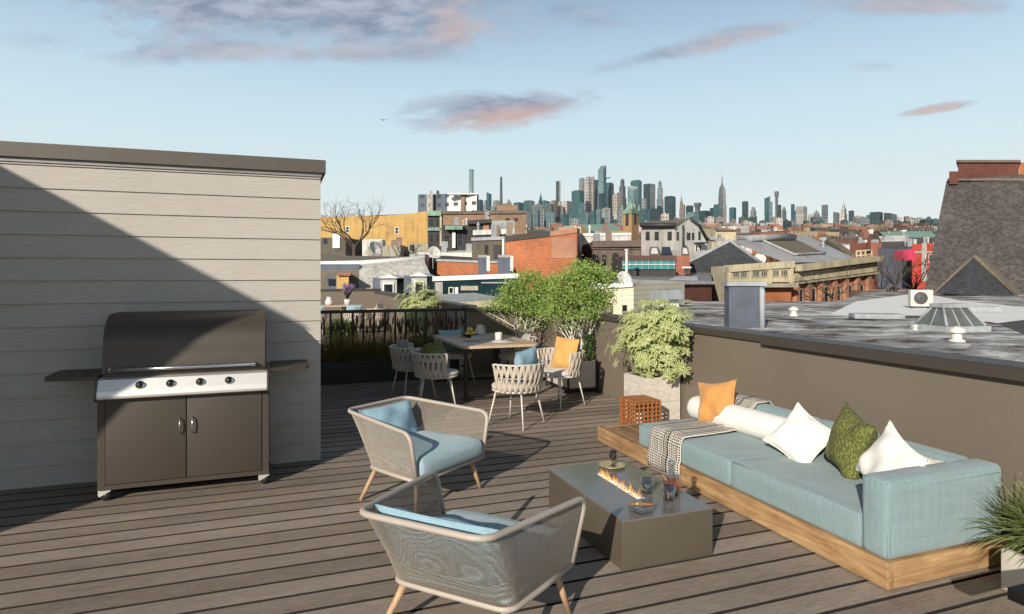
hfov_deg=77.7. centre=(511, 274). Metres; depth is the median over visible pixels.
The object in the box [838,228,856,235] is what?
house
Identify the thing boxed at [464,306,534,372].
parapet wall
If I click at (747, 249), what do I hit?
house
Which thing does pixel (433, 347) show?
chair pillow
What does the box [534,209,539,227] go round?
midrise block
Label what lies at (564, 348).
chair pillow
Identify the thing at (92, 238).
bulkhead
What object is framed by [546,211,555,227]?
midrise block
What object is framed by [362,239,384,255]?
white van box
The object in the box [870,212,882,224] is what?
skyscraper
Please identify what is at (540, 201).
skyscraper
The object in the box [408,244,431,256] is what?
rooftop box
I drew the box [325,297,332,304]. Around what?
pitcher
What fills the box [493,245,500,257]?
doorway
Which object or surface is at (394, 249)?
beige building
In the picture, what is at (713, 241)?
cream cottage
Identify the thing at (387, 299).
parapet wall
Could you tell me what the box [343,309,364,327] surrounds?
dining chair
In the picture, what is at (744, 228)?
house
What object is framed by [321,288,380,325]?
parapet wall
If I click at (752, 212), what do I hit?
skyscraper
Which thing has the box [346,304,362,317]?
chair pillow
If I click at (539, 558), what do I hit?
lounge armchair
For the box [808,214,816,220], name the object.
skyscraper
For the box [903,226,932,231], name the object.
house
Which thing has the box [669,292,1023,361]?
neighbour building
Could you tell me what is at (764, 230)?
house
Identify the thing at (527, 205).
skyscraper
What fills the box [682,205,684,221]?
skyscraper
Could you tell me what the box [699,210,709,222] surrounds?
skyscraper
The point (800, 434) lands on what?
scatter pillow
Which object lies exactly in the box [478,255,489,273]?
chimney
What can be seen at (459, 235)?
window
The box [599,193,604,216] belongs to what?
skyscraper
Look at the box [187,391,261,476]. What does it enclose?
door
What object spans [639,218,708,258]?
gambrel house
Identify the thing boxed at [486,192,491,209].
skyscraper
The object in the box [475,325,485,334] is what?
pitcher
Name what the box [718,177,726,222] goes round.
skyscraper
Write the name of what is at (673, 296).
white low building
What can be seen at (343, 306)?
dining table
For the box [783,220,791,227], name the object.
midrise block
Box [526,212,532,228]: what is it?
midrise block
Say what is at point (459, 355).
dining chair
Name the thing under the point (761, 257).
satellite dish
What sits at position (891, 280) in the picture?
bare tree
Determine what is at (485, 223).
dark building
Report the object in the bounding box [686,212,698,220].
skyscraper
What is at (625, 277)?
satellite dish
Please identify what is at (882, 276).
bare tree
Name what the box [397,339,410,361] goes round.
chair pillow
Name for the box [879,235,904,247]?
white roof shed
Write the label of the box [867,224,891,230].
house
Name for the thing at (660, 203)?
skyscraper
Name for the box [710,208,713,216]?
skyscraper
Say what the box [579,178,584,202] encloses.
skyscraper
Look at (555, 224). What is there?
house
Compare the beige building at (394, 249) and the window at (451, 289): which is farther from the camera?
the beige building at (394, 249)
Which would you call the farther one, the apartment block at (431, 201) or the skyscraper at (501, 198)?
the skyscraper at (501, 198)
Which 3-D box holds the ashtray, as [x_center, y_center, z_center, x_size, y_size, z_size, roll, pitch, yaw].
[0.793,1.432,3.898,0.110,0.036,0.110,0,0,-32]
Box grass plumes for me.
[321,314,464,361]
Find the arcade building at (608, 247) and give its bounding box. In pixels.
[582,229,640,283]
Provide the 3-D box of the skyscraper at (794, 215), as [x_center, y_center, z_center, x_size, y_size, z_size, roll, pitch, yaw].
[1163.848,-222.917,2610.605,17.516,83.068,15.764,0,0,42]
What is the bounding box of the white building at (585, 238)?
[579,224,630,292]
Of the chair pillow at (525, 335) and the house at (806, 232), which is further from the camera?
the house at (806, 232)
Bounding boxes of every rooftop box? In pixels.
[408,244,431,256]
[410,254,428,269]
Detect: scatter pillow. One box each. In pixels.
[698,379,736,421]
[763,402,830,462]
[825,402,877,479]
[856,420,929,474]
[921,455,945,464]
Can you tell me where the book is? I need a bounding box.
[471,335,491,338]
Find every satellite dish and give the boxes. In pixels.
[369,241,382,255]
[429,246,440,268]
[617,271,631,282]
[755,253,765,262]
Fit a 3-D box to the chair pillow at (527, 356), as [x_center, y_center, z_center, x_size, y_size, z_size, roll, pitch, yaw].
[0.160,1.050,7.387,0.161,0.405,0.465,8,10,32]
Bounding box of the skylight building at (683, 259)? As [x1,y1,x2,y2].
[649,247,689,274]
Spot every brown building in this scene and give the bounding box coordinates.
[321,234,361,255]
[427,203,525,250]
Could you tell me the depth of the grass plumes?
10.66 m
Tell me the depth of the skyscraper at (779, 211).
2902.26 m
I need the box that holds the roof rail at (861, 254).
[855,249,872,257]
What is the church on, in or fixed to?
on the ground
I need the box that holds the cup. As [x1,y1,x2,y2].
[495,332,501,339]
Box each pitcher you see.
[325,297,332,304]
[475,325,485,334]
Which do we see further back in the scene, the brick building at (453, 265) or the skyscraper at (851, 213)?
the skyscraper at (851, 213)
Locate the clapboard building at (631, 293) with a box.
[594,282,684,315]
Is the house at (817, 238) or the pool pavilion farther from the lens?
the house at (817, 238)
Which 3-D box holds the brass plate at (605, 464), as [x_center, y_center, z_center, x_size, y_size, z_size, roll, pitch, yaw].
[0.757,1.440,4.807,0.202,0.017,0.202,0,0,-20]
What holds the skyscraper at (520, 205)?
on the ground
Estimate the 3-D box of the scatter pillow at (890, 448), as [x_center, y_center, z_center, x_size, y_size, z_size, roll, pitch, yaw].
[2.389,1.200,4.022,0.190,0.415,0.415,21,20,-10]
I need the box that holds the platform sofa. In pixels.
[598,403,1008,589]
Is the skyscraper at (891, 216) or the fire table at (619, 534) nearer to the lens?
the fire table at (619, 534)
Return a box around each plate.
[463,339,479,340]
[599,461,625,468]
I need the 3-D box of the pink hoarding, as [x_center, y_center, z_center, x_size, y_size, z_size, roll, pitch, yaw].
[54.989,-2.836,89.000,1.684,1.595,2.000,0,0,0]
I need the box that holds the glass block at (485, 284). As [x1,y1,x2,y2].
[432,273,519,302]
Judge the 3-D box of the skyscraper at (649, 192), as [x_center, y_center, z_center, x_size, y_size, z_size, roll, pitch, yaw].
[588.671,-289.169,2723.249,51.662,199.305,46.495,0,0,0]
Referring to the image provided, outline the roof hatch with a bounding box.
[849,313,904,318]
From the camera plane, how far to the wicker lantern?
7.03 m
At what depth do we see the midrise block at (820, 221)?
2048.00 m
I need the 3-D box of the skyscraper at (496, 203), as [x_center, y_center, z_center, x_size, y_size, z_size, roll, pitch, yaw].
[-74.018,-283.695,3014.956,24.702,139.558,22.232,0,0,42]
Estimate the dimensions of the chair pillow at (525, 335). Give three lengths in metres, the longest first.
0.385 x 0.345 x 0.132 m
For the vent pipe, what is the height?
2.820 m
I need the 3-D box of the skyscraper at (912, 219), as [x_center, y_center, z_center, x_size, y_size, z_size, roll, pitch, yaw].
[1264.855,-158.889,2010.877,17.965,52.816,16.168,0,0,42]
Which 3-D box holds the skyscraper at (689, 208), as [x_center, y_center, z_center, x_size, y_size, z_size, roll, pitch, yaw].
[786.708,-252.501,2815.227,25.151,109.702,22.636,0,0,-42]
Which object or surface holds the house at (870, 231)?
on the ground
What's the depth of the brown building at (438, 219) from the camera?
88.00 m
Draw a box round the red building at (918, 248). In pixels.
[912,237,933,288]
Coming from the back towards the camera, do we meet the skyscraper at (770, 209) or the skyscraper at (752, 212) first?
the skyscraper at (752, 212)
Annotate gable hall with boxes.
[690,233,853,272]
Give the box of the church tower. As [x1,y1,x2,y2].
[621,201,639,239]
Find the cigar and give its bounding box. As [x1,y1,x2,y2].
[630,502,653,505]
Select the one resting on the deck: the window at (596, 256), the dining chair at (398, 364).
the dining chair at (398, 364)
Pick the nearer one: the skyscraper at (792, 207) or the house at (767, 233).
the house at (767, 233)
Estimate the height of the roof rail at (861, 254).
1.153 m
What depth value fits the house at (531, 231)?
515.97 m
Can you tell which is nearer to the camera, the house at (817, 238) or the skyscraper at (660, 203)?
the house at (817, 238)
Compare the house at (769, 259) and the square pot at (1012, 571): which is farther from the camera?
the house at (769, 259)
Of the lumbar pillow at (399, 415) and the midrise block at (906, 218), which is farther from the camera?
the midrise block at (906, 218)
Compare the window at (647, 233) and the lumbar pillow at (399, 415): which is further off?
the window at (647, 233)
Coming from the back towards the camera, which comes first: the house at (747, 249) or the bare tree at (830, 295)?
the house at (747, 249)
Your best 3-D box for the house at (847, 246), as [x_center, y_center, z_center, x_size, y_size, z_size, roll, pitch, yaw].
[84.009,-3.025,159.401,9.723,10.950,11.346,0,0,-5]
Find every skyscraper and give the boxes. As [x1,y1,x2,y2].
[469,169,473,192]
[479,200,482,210]
[483,200,486,210]
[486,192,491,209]
[493,200,499,210]
[500,177,502,204]
[513,202,522,209]
[523,200,534,212]
[538,193,542,204]
[551,200,556,215]
[556,181,560,204]
[557,201,563,216]
[563,201,571,213]
[572,190,583,218]
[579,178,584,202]
[585,177,590,212]
[591,177,593,210]
[594,180,597,223]
[598,165,610,207]
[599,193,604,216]
[606,182,613,220]
[613,192,620,215]
[619,178,626,209]
[627,185,638,209]
[630,180,641,209]
[642,198,646,208]
[643,184,654,209]
[657,180,663,216]
[664,196,675,216]
[679,195,682,218]
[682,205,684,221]
[686,205,692,212]
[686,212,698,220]
[694,203,700,212]
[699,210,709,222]
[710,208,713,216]
[714,204,722,216]
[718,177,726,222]
[729,207,735,219]
[742,201,747,219]
[749,207,756,217]
[764,196,769,222]
[769,201,772,222]
[774,191,778,216]
[778,205,780,217]
[782,207,785,218]
[791,204,794,219]
[792,210,795,224]
[796,206,806,226]
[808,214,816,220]
[822,205,827,219]
[833,212,838,222]
[840,201,846,220]
[849,210,853,221]
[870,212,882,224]
[884,213,896,220]
[910,217,915,224]
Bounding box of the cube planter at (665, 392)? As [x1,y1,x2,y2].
[624,371,680,420]
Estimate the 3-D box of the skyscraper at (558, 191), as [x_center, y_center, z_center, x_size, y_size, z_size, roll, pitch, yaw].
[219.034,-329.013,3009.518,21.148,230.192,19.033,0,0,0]
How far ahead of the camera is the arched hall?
55.03 m
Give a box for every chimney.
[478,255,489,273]
[498,255,512,272]
[722,282,766,327]
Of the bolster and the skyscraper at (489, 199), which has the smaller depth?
the bolster
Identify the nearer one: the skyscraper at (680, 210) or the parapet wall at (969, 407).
the parapet wall at (969, 407)
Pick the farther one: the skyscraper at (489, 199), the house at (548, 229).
the skyscraper at (489, 199)
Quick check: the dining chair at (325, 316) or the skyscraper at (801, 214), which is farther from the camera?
the skyscraper at (801, 214)
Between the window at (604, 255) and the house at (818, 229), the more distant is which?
the house at (818, 229)
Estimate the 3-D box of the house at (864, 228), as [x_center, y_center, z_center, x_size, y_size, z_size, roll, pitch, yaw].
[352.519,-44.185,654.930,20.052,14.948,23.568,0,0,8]
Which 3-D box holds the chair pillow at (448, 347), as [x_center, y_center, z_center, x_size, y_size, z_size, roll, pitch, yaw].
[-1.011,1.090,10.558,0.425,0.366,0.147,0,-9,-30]
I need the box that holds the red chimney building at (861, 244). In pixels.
[850,237,881,257]
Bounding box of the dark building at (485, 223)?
[467,210,491,243]
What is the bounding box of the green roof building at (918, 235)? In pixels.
[879,231,935,242]
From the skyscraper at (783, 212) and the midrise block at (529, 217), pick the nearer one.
the midrise block at (529, 217)
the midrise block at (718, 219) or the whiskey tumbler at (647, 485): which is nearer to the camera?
the whiskey tumbler at (647, 485)
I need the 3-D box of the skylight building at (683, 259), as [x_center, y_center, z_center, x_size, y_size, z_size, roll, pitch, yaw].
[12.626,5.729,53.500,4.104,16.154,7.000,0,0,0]
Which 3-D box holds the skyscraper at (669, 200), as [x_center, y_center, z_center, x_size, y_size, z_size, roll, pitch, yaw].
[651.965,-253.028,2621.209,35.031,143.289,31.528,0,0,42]
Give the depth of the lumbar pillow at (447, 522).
2.83 m
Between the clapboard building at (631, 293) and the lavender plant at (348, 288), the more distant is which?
the clapboard building at (631, 293)
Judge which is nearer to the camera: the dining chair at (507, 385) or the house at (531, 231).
the dining chair at (507, 385)
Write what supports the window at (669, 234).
in the gambrel house at (679, 234)
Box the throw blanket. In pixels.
[647,393,772,479]
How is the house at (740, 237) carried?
on the ground
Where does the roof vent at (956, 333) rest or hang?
on the neighbour building at (1002, 339)
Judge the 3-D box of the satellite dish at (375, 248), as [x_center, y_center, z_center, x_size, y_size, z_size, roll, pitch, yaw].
[-11.753,-1.675,54.879,1.134,2.550,1.165,0,0,-14]
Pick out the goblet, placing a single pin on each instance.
(613, 455)
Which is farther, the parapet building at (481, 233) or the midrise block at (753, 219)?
the midrise block at (753, 219)
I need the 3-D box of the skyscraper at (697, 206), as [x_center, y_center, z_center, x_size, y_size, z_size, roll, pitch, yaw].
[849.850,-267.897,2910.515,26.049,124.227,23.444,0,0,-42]
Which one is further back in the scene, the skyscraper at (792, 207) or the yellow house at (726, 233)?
the skyscraper at (792, 207)
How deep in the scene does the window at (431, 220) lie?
87.99 m
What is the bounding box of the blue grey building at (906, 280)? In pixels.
[878,237,933,288]
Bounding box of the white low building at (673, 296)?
[590,279,683,308]
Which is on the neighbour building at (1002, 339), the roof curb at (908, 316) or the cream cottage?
the roof curb at (908, 316)
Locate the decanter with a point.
(668, 483)
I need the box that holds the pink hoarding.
[894,249,914,260]
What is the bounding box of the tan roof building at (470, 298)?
[427,293,506,306]
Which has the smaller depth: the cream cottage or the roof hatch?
the roof hatch
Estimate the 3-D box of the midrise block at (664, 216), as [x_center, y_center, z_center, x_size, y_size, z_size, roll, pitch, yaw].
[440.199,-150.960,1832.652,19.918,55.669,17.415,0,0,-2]
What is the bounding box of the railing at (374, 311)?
[321,308,467,366]
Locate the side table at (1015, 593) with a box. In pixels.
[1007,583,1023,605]
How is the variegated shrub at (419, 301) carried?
in the round pot
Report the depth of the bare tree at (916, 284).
59.82 m
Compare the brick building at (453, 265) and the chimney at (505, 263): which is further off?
the brick building at (453, 265)
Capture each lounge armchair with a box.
[348,396,488,512]
[360,471,585,613]
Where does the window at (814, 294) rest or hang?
in the arched hall
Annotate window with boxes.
[323,238,327,243]
[429,218,433,225]
[429,233,433,241]
[435,218,439,225]
[435,233,439,241]
[443,234,450,245]
[449,287,453,293]
[457,233,462,246]
[595,255,598,266]
[602,254,606,266]
[611,252,619,257]
[622,305,626,314]
[646,231,649,239]
[649,247,659,255]
[655,231,658,239]
[661,247,671,255]
[667,231,671,239]
[681,247,689,255]
[800,287,803,300]
[812,286,816,300]
[825,285,828,300]
[838,284,840,300]
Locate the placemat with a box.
[490,340,514,341]
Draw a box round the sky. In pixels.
[0,0,1023,223]
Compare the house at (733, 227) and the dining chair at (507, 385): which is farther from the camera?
the house at (733, 227)
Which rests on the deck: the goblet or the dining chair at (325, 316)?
the dining chair at (325, 316)
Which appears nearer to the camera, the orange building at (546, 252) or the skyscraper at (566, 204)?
the orange building at (546, 252)
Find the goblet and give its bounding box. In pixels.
[609,450,616,466]
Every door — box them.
[105,395,185,484]
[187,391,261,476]
[396,237,401,244]
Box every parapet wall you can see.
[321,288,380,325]
[374,291,476,370]
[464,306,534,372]
[535,309,1023,544]
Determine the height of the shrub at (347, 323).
0.635 m
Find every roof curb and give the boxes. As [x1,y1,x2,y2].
[905,315,919,317]
[971,306,1002,311]
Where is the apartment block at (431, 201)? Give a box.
[418,191,478,211]
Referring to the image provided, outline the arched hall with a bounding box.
[711,256,883,300]
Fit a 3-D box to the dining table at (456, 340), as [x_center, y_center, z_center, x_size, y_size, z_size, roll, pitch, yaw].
[-0.459,1.367,9.794,1.160,0.765,1.860,0,0,-20]
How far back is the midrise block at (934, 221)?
1851.76 m
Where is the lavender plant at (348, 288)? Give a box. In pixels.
[341,282,355,304]
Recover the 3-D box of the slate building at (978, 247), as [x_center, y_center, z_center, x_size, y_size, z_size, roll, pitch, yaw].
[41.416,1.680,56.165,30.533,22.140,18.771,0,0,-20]
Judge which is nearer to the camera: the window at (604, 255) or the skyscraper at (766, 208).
the window at (604, 255)
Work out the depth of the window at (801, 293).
55.86 m
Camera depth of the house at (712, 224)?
1447.26 m
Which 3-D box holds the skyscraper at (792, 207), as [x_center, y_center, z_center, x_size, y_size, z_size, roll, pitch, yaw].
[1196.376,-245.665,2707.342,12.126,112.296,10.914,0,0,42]
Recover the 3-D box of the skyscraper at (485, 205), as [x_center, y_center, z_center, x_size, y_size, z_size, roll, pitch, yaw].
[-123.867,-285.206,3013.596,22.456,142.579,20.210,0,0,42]
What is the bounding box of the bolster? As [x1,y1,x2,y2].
[687,396,786,439]
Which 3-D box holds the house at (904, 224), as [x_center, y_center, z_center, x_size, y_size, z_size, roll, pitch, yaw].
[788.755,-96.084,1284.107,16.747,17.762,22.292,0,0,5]
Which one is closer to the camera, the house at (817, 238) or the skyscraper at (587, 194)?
the house at (817, 238)
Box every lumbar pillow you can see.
[359,399,418,444]
[375,504,513,586]
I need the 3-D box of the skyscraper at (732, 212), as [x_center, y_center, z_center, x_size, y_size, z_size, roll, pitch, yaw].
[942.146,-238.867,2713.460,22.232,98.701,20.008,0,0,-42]
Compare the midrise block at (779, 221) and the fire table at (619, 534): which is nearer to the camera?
the fire table at (619, 534)
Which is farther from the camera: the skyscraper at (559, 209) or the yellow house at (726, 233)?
the skyscraper at (559, 209)
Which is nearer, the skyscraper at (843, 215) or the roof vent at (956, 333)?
the roof vent at (956, 333)
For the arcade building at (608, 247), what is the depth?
57.00 m
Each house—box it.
[321,255,433,294]
[527,229,545,232]
[539,227,552,230]
[550,223,562,226]
[556,225,574,229]
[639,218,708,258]
[703,224,736,240]
[705,223,716,226]
[716,225,735,228]
[736,225,748,232]
[736,234,766,253]
[736,236,746,238]
[739,245,751,253]
[749,232,783,234]
[755,225,769,230]
[761,227,782,231]
[766,255,779,261]
[770,225,782,229]
[776,227,796,233]
[791,228,839,236]
[805,227,830,231]
[811,232,835,241]
[814,224,832,226]
[829,223,842,225]
[830,229,861,232]
[830,231,871,241]
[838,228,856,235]
[838,232,878,243]
[840,225,868,230]
[842,240,866,249]
[846,229,872,235]
[857,231,885,237]
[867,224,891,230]
[895,223,909,227]
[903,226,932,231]
[915,223,936,225]
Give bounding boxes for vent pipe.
[625,249,628,272]
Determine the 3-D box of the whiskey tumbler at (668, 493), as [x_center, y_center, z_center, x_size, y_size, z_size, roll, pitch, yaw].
[1.012,1.405,4.101,0.084,0.090,0.084,0,0,-20]
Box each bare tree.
[321,195,390,255]
[785,256,881,300]
[858,247,915,288]
[862,238,930,291]
[877,245,929,289]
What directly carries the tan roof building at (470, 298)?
on the ground
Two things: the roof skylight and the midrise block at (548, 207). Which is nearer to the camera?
the roof skylight
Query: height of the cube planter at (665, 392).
0.556 m
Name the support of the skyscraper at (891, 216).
on the ground
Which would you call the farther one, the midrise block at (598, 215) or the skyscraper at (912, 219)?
the skyscraper at (912, 219)
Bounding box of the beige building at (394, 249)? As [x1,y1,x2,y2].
[368,239,407,256]
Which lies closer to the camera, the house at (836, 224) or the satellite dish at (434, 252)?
the satellite dish at (434, 252)
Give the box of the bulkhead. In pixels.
[0,141,325,489]
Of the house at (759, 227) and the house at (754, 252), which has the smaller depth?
the house at (754, 252)
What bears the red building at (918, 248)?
on the ground
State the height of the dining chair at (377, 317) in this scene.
0.743 m
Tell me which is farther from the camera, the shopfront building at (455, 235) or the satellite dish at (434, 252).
the shopfront building at (455, 235)
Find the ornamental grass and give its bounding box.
[321,325,456,361]
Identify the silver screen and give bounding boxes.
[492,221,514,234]
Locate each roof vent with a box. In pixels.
[789,306,798,315]
[948,326,965,341]
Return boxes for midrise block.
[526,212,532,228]
[532,204,542,227]
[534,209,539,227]
[544,203,553,226]
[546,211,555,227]
[561,213,568,225]
[569,205,572,218]
[570,218,577,224]
[578,203,584,223]
[585,211,589,223]
[590,210,594,223]
[596,208,600,223]
[602,208,605,222]
[606,208,610,222]
[617,209,622,224]
[639,209,649,223]
[648,208,658,220]
[660,213,668,220]
[667,205,673,219]
[706,216,713,222]
[715,216,723,225]
[739,216,745,223]
[741,220,750,225]
[748,217,756,225]
[776,218,782,225]
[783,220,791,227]
[810,216,821,222]
[816,219,824,222]
[852,215,863,222]
[856,217,868,225]
[881,219,893,227]
[904,216,909,221]
[930,218,938,223]
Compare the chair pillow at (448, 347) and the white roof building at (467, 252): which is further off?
the white roof building at (467, 252)
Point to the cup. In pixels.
(498, 335)
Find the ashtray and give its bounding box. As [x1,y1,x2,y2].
[629,501,653,515]
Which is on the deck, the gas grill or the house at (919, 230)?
the gas grill
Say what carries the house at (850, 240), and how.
on the ground
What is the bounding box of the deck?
[0,325,1023,613]
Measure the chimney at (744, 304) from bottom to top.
1.260 m
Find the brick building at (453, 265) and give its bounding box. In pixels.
[436,256,497,275]
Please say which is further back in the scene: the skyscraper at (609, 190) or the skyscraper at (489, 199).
the skyscraper at (489, 199)
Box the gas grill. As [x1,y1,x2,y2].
[45,309,308,500]
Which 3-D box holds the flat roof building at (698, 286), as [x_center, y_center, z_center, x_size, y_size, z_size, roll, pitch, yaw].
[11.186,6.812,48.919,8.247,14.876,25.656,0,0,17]
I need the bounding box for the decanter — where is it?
[663,459,680,494]
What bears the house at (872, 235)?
on the ground
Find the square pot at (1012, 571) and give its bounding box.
[1001,544,1023,589]
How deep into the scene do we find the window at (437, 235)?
87.99 m
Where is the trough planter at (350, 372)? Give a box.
[321,359,458,384]
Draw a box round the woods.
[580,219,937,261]
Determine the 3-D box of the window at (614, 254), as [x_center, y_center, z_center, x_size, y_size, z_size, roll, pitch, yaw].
[9.270,-1.492,56.985,0.746,1.148,0.070,0,0,0]
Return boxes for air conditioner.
[908,290,932,307]
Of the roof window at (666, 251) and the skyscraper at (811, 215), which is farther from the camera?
the skyscraper at (811, 215)
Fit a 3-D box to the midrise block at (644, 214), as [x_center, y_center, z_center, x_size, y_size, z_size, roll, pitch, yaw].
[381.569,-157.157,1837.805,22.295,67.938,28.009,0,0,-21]
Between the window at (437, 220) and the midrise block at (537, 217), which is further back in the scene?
the midrise block at (537, 217)
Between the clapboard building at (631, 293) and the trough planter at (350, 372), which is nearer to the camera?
the trough planter at (350, 372)
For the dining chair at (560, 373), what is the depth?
8.38 m
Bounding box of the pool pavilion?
[611,256,676,279]
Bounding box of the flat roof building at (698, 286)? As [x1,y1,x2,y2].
[631,267,714,300]
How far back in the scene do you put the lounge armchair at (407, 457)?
4.93 m
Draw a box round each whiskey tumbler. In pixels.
[640,476,652,493]
[662,484,674,501]
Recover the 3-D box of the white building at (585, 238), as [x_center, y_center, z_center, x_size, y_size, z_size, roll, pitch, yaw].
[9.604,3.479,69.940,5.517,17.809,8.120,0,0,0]
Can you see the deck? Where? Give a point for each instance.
(300, 537)
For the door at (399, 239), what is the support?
in the yellow building at (406, 229)
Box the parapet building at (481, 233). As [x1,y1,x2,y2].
[473,222,513,237]
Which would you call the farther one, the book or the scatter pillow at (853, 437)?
the book
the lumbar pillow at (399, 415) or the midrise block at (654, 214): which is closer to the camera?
the lumbar pillow at (399, 415)
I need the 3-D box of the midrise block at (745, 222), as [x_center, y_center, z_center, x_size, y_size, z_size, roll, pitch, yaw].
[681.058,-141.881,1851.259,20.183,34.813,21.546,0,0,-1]
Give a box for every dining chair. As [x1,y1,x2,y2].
[321,314,327,334]
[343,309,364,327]
[365,308,385,326]
[389,343,435,400]
[410,349,458,410]
[434,338,474,384]
[488,359,545,430]
[498,336,537,377]
[534,347,584,410]
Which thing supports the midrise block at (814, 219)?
on the ground
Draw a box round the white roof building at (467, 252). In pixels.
[419,241,471,276]
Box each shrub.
[325,317,360,342]
[394,281,441,337]
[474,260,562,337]
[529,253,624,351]
[582,329,594,360]
[603,298,693,383]
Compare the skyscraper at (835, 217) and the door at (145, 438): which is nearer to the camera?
the door at (145, 438)
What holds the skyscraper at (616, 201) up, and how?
on the ground
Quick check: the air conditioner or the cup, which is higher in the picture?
the air conditioner
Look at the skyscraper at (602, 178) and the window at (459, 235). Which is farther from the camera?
the skyscraper at (602, 178)
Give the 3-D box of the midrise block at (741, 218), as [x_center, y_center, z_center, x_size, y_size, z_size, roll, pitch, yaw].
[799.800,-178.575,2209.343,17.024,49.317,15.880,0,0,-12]
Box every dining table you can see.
[321,304,352,321]
[433,333,537,400]
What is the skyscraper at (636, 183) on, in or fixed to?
on the ground
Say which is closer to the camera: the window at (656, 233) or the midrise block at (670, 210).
the window at (656, 233)
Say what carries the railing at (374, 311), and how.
on the deck
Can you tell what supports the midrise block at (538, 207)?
on the ground
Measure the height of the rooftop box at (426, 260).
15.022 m
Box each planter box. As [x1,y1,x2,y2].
[499,345,547,370]
[546,356,596,393]
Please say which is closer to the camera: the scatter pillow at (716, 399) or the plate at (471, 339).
the scatter pillow at (716, 399)
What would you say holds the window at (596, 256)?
in the arcade building at (608, 247)
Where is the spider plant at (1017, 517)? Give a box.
[963,471,1023,560]
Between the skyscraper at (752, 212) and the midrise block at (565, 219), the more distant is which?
the skyscraper at (752, 212)
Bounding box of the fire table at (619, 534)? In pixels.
[549,460,712,571]
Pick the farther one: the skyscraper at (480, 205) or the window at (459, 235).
the skyscraper at (480, 205)
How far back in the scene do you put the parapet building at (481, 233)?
65.85 m
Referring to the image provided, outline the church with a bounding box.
[581,224,622,232]
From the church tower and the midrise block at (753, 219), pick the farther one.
the midrise block at (753, 219)
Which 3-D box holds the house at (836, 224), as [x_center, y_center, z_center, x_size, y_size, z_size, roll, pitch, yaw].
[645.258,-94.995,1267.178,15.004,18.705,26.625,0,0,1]
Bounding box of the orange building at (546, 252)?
[471,222,579,309]
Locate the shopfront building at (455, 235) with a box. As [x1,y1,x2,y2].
[442,217,467,250]
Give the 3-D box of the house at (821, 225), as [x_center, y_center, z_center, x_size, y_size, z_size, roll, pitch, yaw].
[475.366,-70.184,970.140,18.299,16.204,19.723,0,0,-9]
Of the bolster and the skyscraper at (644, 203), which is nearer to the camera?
the bolster
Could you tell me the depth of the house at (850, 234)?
238.20 m
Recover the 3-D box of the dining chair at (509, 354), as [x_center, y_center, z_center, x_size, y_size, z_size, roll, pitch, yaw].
[0.097,1.381,10.285,0.642,0.743,0.686,0,0,-18]
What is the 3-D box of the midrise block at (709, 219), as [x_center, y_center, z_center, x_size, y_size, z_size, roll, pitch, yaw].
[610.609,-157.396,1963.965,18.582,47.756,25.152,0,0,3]
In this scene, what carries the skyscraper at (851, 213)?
on the ground
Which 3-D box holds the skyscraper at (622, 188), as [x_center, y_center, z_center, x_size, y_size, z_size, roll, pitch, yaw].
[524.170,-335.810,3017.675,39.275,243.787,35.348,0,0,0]
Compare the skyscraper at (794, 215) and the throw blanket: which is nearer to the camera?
the throw blanket
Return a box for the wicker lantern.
[619,395,660,424]
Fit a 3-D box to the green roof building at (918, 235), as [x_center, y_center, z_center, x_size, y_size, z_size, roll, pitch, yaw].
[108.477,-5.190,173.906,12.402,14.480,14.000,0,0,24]
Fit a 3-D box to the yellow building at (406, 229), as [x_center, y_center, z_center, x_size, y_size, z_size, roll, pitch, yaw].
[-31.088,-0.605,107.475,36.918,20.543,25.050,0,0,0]
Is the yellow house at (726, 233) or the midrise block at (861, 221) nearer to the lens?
the yellow house at (726, 233)
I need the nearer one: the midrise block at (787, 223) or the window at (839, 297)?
the window at (839, 297)
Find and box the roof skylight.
[910,303,990,331]
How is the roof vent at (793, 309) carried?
on the neighbour building at (1002, 339)
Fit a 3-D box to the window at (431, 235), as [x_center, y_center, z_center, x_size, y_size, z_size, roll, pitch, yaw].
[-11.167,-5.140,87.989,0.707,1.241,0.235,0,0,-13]
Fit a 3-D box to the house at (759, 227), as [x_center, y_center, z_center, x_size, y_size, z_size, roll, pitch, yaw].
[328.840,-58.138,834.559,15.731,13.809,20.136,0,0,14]
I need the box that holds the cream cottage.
[707,234,724,249]
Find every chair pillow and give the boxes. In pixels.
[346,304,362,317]
[375,303,382,315]
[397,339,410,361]
[420,341,446,369]
[439,329,462,350]
[514,345,536,383]
[520,332,530,350]
[551,336,579,368]
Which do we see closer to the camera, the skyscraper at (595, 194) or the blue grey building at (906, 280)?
the blue grey building at (906, 280)
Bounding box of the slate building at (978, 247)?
[850,160,1023,296]
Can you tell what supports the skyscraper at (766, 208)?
on the ground
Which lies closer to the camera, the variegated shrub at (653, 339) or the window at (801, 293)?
the variegated shrub at (653, 339)
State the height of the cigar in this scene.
0.018 m
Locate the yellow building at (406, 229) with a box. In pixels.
[321,209,427,246]
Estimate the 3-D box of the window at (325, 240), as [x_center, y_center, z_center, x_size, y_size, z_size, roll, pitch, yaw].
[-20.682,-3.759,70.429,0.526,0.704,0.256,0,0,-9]
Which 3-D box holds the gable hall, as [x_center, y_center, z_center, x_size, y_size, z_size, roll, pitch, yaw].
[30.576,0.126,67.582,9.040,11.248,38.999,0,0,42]

